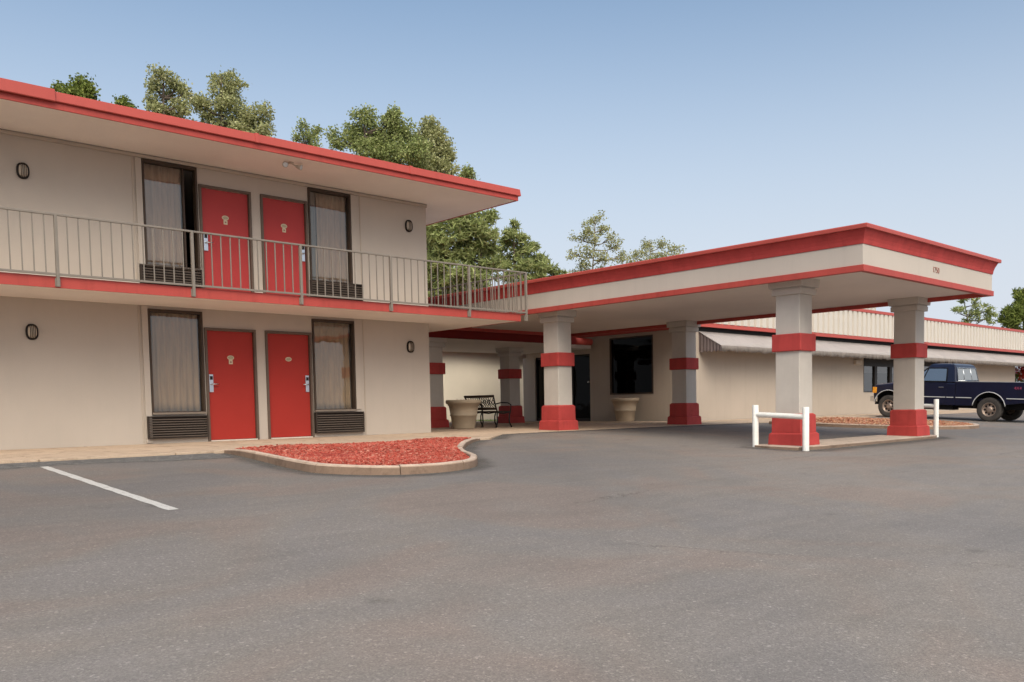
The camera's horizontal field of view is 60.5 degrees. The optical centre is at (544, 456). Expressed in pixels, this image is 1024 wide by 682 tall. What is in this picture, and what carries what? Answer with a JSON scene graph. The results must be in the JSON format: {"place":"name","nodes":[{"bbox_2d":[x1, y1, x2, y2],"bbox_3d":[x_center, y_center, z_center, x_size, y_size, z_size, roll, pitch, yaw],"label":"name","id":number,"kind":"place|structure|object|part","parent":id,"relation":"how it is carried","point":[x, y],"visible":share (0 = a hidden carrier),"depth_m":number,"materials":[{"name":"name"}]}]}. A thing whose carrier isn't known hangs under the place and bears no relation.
{"place":"outdoors","nodes":[
{"label":"outdoors","id":0,"kind":"place"},
{"bbox_2d":[0,410,976,463],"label":"sidewalk","id":1,"kind":"structure","parent":0,"point":[489,430],"depth_m":16.17,"materials":[{"name":"concrete"}]},
{"bbox_2d":[0,78,520,449],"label":"motel building","id":2,"kind":"structure","parent":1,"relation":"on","point":[101,362],"depth_m":15.91,"materials":[{"name":"beige paint"}]},
{"bbox_2d":[16,162,29,178],"bbox_3d":[-8.312,-4.569,13.976,0.184,0.258,0.091,-4,5,-43],"label":"wall light","id":3,"kind":"object","parent":2,"relation":"attached to","point":[22,170],"visible":1,"depth_m":13.95,"materials":[{"name":"glass"}]},
{"bbox_2d":[25,324,38,339],"bbox_3d":[-8.259,-2.019,14.135,0.184,0.258,0.091,-4,5,-43],"label":"wall light","id":4,"kind":"object","parent":2,"relation":"attached to","point":[31,332],"visible":1,"depth_m":14.11,"materials":[{"name":"beige glass"}]},
{"bbox_2d":[141,158,200,270],"bbox_3d":[-6.699,-4.288,15.666,0.960,1.863,0.244,-4,5,-43],"label":"window","id":5,"kind":"structure","parent":2,"relation":"in","point":[160,180],"depth_m":15.69,"materials":[{"name":"white fabric"}]},
{"bbox_2d":[147,308,206,414],"bbox_3d":[-6.656,-1.703,15.818,0.960,1.863,0.247,-4,5,-43],"label":"window","id":6,"kind":"structure","parent":2,"relation":"in","point":[174,364],"depth_m":15.90,"materials":[{"name":"white fabric"}]},
{"bbox_2d":[201,188,250,291],"bbox_3d":[-5.935,-3.920,16.351,0.898,2.046,0.156,-4,5,-43],"label":"door","id":7,"kind":"structure","parent":2,"relation":"in","point":[223,212],"depth_m":16.34,"materials":[{"name":"red paint"}]},
{"bbox_2d":[207,330,257,440],"bbox_3d":[-5.891,-1.334,16.503,0.898,2.046,0.156,-4,5,-43],"label":"door","id":8,"kind":"structure","parent":2,"relation":"in","point":[230,354],"depth_m":16.50,"materials":[{"name":"red paint"}]},
{"bbox_2d":[0,206,527,327],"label":"balcony railing","id":9,"kind":"object","parent":2,"relation":"on","point":[58,274],"visible":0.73,"depth_m":15.42,"materials":[{"name":"grey metal"}]},
{"bbox_2d":[263,198,306,296],"bbox_3d":[-5.083,-3.981,17.158,0.888,2.046,0.156,-4,5,-43],"label":"door","id":10,"kind":"structure","parent":2,"relation":"in","point":[283,220],"depth_m":17.14,"materials":[{"name":"red paint"}]},
{"bbox_2d":[267,333,312,438],"bbox_3d":[-5.039,-1.396,17.309,0.888,2.046,0.156,-4,5,-43],"label":"door","id":11,"kind":"structure","parent":2,"relation":"in","point":[288,358],"depth_m":17.31,"materials":[{"name":"red paint"}]},
{"bbox_2d":[282,161,302,169],"bbox_3d":[-4.577,-5.279,15.884,0.399,0.140,0.179,-4,5,-43],"label":"soffit light","id":12,"kind":"object","parent":2,"relation":"attached to","point":[285,165],"visible":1,"depth_m":15.89,"materials":[{"name":"white plastic"}]},
{"bbox_2d":[307,187,353,285],"bbox_3d":[-4.396,-4.455,17.846,0.960,1.863,0.245,-4,5,-43],"label":"window","id":13,"kind":"structure","parent":2,"relation":"in","point":[330,205],"depth_m":17.99,"materials":[{"name":"brown metal"}]},
{"bbox_2d":[311,319,356,411],"bbox_3d":[-4.352,-1.869,17.997,0.960,1.863,0.244,-4,5,-43],"label":"window","id":14,"kind":"structure","parent":2,"relation":"in","point":[330,341],"depth_m":18.10,"materials":[{"name":"brown metal"}]},
{"bbox_2d":[405,220,412,231],"bbox_3d":[-2.939,-5.028,19.058,0.184,0.258,0.091,-4,5,-43],"label":"wall light","id":15,"kind":"object","parent":2,"relation":"attached to","point":[408,226],"visible":1,"depth_m":19.03,"materials":[{"name":"glass"}]},
{"bbox_2d":[407,341,413,352],"bbox_3d":[-2.921,-2.413,19.186,0.184,0.258,0.091,-4,5,-43],"label":"wall light","id":16,"kind":"object","parent":2,"relation":"attached to","point":[410,346],"visible":1,"depth_m":19.16,"materials":[{"name":"beige glass"}]},
{"bbox_2d":[446,398,480,428],"bbox_3d":[-2.093,-1.132,22.681,0.920,0.792,0.920,1,4,24],"label":"planter","id":17,"kind":"object","parent":1,"relation":"on","point":[463,413],"visible":1,"depth_m":22.39,"materials":[{"name":"beige plastic"}]},
{"bbox_2d":[464,395,511,427],"bbox_3d":[-1.521,-1.228,23.525,0.641,0.866,1.300,-4,4,-41],"label":"park bench","id":18,"kind":"object","parent":1,"relation":"on","point":[485,407],"visible":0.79,"depth_m":23.22,"materials":[{"name":"black metal"}]},
{"bbox_2d":[429,330,592,427],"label":"covered walkway","id":19,"kind":"structure","parent":1,"relation":"on","point":[509,349],"depth_m":27.36,"materials":[{"name":"paint"}]},
{"bbox_2d":[611,397,638,421],"bbox_3d":[2.643,-1.578,28.773,0.940,0.811,0.940,1,4,26],"label":"planter","id":20,"kind":"object","parent":1,"relation":"on","point":[625,409],"visible":0.94,"depth_m":28.48,"materials":[{"name":"beige plastic"}]},
{"bbox_2d":[0,411,1023,681],"bbox_3d":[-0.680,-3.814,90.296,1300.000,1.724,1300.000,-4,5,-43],"label":"ground","id":21,"kind":"structure","parent":0,"point":[710,553],"depth_m":5.75,"materials":[{"name":"grey asphalt"}]},
{"bbox_2d":[50,72,101,100],"bbox_3d":[-18.172,-7.987,34.192,1.986,13.989,2.116,0,3,13],"label":"tree","id":22,"kind":"object","parent":21,"relation":"on","point":[83,87],"visible":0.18,"depth_m":33.89,"materials":[{"name":"green plant"}]},
{"bbox_2d":[42,466,177,509],"bbox_3d":[-4.871,0.296,9.543,0.116,0.205,4.573,-4,5,-42],"label":"parking line","id":23,"kind":"object","parent":21,"relation":"on","point":[137,497],"visible":1,"depth_m":9.13,"materials":[{"name":"paint"}]},
{"bbox_2d":[0,453,234,468],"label":"curb","id":24,"kind":"structure","parent":21,"relation":"on","point":[128,459],"depth_m":12.10,"materials":[{"name":"beige concrete"}]},
{"bbox_2d":[111,94,138,108],"bbox_3d":[-17.104,-8.030,36.228,1.635,13.805,2.018,-2,3,-10],"label":"tree","id":25,"kind":"object","parent":21,"relation":"on","point":[123,100],"visible":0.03,"depth_m":35.76,"materials":[{"name":"green plant"}]},
{"bbox_2d":[142,62,196,120],"bbox_3d":[-15.401,-8.542,36.283,2.446,14.754,2.428,-4,5,-43],"label":"leafy tree","id":26,"kind":"object","parent":21,"relation":"on","point":[180,109],"visible":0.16,"depth_m":35.58,"materials":[{"name":"green plant"}]},
{"bbox_2d":[188,65,276,137],"bbox_3d":[-13.595,-9.057,38.119,3.752,15.509,3.744,-4,5,-43],"label":"leafy tree","id":27,"kind":"object","parent":21,"relation":"on","point":[242,119],"visible":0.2,"depth_m":37.58,"materials":[{"name":"green plant"}]},
{"bbox_2d":[290,116,323,147],"bbox_3d":[-9.367,-7.378,35.143,1.757,12.356,1.671,-4,5,-43],"label":"young tree","id":28,"kind":"object","parent":21,"relation":"on","point":[307,132],"visible":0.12,"depth_m":34.89,"materials":[{"name":"green plant"}]},
{"bbox_2d":[221,437,481,474],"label":"bed kerb","id":29,"kind":"structure","parent":21,"relation":"on","point":[471,461],"depth_m":11.11,"materials":[{"name":"concrete"}]},
{"bbox_2d":[235,436,470,464],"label":"red mulch","id":30,"kind":"object","parent":21,"relation":"on","point":[427,450],"visible":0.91,"depth_m":13.03,"materials":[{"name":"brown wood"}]},
{"bbox_2d":[225,440,483,475],"bbox_3d":[-1.673,-0.026,13.552,6.166,0.213,4.731,-4,5,-43],"label":"bed grime","id":31,"kind":"object","parent":21,"relation":"on","point":[469,447],"visible":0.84,"depth_m":11.70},
{"bbox_2d":[322,101,434,169],"bbox_3d":[-7.397,-8.781,40.167,5.133,14.504,3.520,-1,3,1],"label":"leafy tree","id":32,"kind":"object","parent":21,"relation":"on","point":[392,140],"visible":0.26,"depth_m":39.59,"materials":[{"name":"green leaves"},{"name":"bark"}]},
{"bbox_2d":[408,115,460,288],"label":"leafy tree","id":33,"kind":"object","parent":21,"relation":"on","point":[443,156],"visible":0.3,"depth_m":41.56,"materials":[{"name":"green plant"}]},
{"bbox_2d":[426,208,502,296],"bbox_3d":[-3.835,-6.485,40.125,4.080,9.810,3.524,0,3,11],"label":"tree","id":34,"kind":"object","parent":21,"relation":"on","point":[440,242],"visible":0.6,"depth_m":39.44,"materials":[{"name":"green plant"}]},
{"bbox_2d":[453,162,480,291],"bbox_3d":[-3.579,-7.464,40.155,1.898,11.746,1.770,-4,5,-43],"label":"tree","id":35,"kind":"object","parent":21,"relation":"on","point":[467,171],"visible":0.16,"depth_m":39.71,"materials":[{"name":"green plant"}]},
{"bbox_2d":[442,351,525,420],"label":"building","id":36,"kind":"structure","parent":21,"relation":"on","point":[470,374],"depth_m":38.99,"materials":[{"name":"beige paint"}]},
{"bbox_2d":[490,217,568,283],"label":"leafy tree","id":37,"kind":"object","parent":21,"relation":"on","point":[541,267],"visible":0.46,"depth_m":43.68,"materials":[{"name":"green plant"}]},
{"bbox_2d":[565,210,634,272],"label":"leafy tree","id":38,"kind":"object","parent":21,"relation":"on","point":[587,231],"visible":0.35,"depth_m":45.89,"materials":[{"name":"green plant"}]},
{"bbox_2d":[493,423,751,438],"bbox_3d":[2.377,-0.672,21.421,1.407,0.070,10.865,2,4,42],"label":"walk grime","id":39,"kind":"object","parent":21,"relation":"on","point":[501,436],"visible":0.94,"depth_m":20.44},
{"bbox_2d":[625,236,686,262],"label":"leafy tree","id":40,"kind":"object","parent":21,"relation":"on","point":[647,246],"visible":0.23,"depth_m":47.90,"materials":[{"name":"green plant"}]},
{"bbox_2d":[523,308,1023,420],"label":"lobby building","id":41,"kind":"structure","parent":21,"relation":"on","point":[607,367],"depth_m":30.78,"materials":[{"name":"beige paint"}]},
{"bbox_2d":[536,354,590,420],"bbox_3d":[0.674,-2.480,31.680,0.130,2.339,2.818,-4,5,-43],"label":"entrance door","id":42,"kind":"structure","parent":41,"relation":"in","point":[581,370],"depth_m":31.15,"materials":[{"name":"black glass"}]},
{"bbox_2d":[609,335,652,394],"bbox_3d":[2.912,-3.051,29.221,0.120,1.910,1.890,-4,5,-43],"label":"window","id":43,"kind":"structure","parent":41,"relation":"in","point":[631,358],"depth_m":29.24,"materials":[{"name":"black glass"}]},
{"bbox_2d":[699,331,1023,366],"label":"awning","id":44,"kind":"object","parent":41,"relation":"attached to","point":[716,341],"visible":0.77,"depth_m":33.15,"materials":[{"name":"grey fabric"}]},
{"bbox_2d":[863,358,893,391],"bbox_3d":[14.101,-3.398,36.602,3.520,1.380,0.130,-4,5,-43],"label":"window","id":45,"kind":"structure","parent":41,"relation":"in","point":[876,371],"depth_m":36.09,"materials":[{"name":"grey glass"}]},
{"bbox_2d":[924,361,952,369],"bbox_3d":[18.060,-3.729,40.347,3.800,1.470,0.130,-4,5,-43],"label":"window","id":46,"kind":"structure","parent":41,"relation":"in","point":[926,364],"depth_m":39.54,"materials":[{"name":"black glass"}]},
{"bbox_2d":[752,405,808,450],"bbox_3d":[4.260,-0.386,15.858,0.118,1.122,1.179,-4,4,-41],"label":"guard rail","id":47,"kind":"object","parent":21,"relation":"on","point":[757,414],"visible":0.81,"depth_m":15.75,"materials":[{"name":"white metal"}]},
{"bbox_2d":[755,434,936,449],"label":"drive island","id":48,"kind":"structure","parent":21,"relation":"on","point":[848,441],"depth_m":17.35,"materials":[{"name":"concrete"}]},
{"bbox_2d":[428,222,1001,445],"bbox_3d":[3.058,-2.335,21.043,5.966,3.710,12.746,-4,5,-43],"label":"entrance canopy","id":49,"kind":"object","parent":48,"relation":"on","point":[792,284],"visible":0.94,"depth_m":18.16,"materials":[{"name":"paint"}]},
{"bbox_2d":[749,436,944,450],"bbox_3d":[6.609,-0.297,17.796,7.528,0.079,1.750,-4,5,-43],"label":"island grime","id":50,"kind":"object","parent":21,"relation":"on","point":[939,437],"visible":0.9,"depth_m":16.63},
{"bbox_2d":[769,417,978,429],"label":"island kerb","id":51,"kind":"structure","parent":21,"relation":"on","point":[975,426],"depth_m":23.44,"materials":[{"name":"concrete"}]},
{"bbox_2d":[816,417,973,425],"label":"faded mulch","id":52,"kind":"object","parent":51,"relation":"on","point":[865,420],"visible":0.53,"depth_m":25.18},
{"bbox_2d":[924,399,938,436],"bbox_3d":[8.568,-0.769,20.243,0.112,1.205,1.085,-4,4,-39],"label":"guard rail","id":53,"kind":"object","parent":21,"relation":"on","point":[935,405],"visible":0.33,"depth_m":19.82,"materials":[{"name":"white metal"}]},
{"bbox_2d":[870,363,1023,421],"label":"pickup truck","id":54,"kind":"object","parent":21,"relation":"on","point":[951,386],"visible":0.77,"depth_m":29.09,"materials":[{"name":"blue paint"}]},
{"bbox_3d":[12.937,-2.165,29.649,0.029,0.715,1.270,-4,7,-42],"label":"door","id":55,"kind":"part","parent":54,"relation":"part of","materials":[{"name":"blue paint"}]},
{"bbox_3d":[13.022,-2.791,29.671,0.164,0.473,1.268,-4,7,-42],"label":"window frame","id":56,"kind":"part","parent":54,"relation":"part of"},
{"bbox_3d":[14.285,-2.788,29.602,1.657,0.458,0.088,-4,4,-42],"label":"rear window","id":57,"kind":"part","parent":54,"relation":"part of","materials":[{"name":"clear glass"}]},
{"bbox_2d":[950,297,997,325],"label":"tree","id":58,"kind":"object","parent":21,"relation":"on","point":[977,312],"visible":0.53,"depth_m":61.93,"materials":[{"name":"green plant"}]},
{"bbox_2d":[993,287,1023,329],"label":"tree","id":59,"kind":"object","parent":21,"relation":"on","point":[1011,316],"visible":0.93,"depth_m":61.71,"materials":[{"name":"green plant"}]},
{"bbox_2d":[1015,372,1022,381],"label":"flowering shrub","id":60,"kind":"object","parent":21,"relation":"on","point":[1017,375],"visible":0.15,"depth_m":49.96,"materials":[{"name":"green plant"}]},
{"bbox_2d":[1015,366,1023,381],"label":"flowering shrub","id":61,"kind":"object","parent":21,"relation":"on","point":[1019,369],"visible":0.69,"depth_m":47.86,"materials":[{"name":"red plant"}]},
{"bbox_2d":[0,0,1023,381],"label":"sky","id":62,"kind":"structure","parent":0,"point":[698,125],"materials":[{"name":"blue"}]}
]}

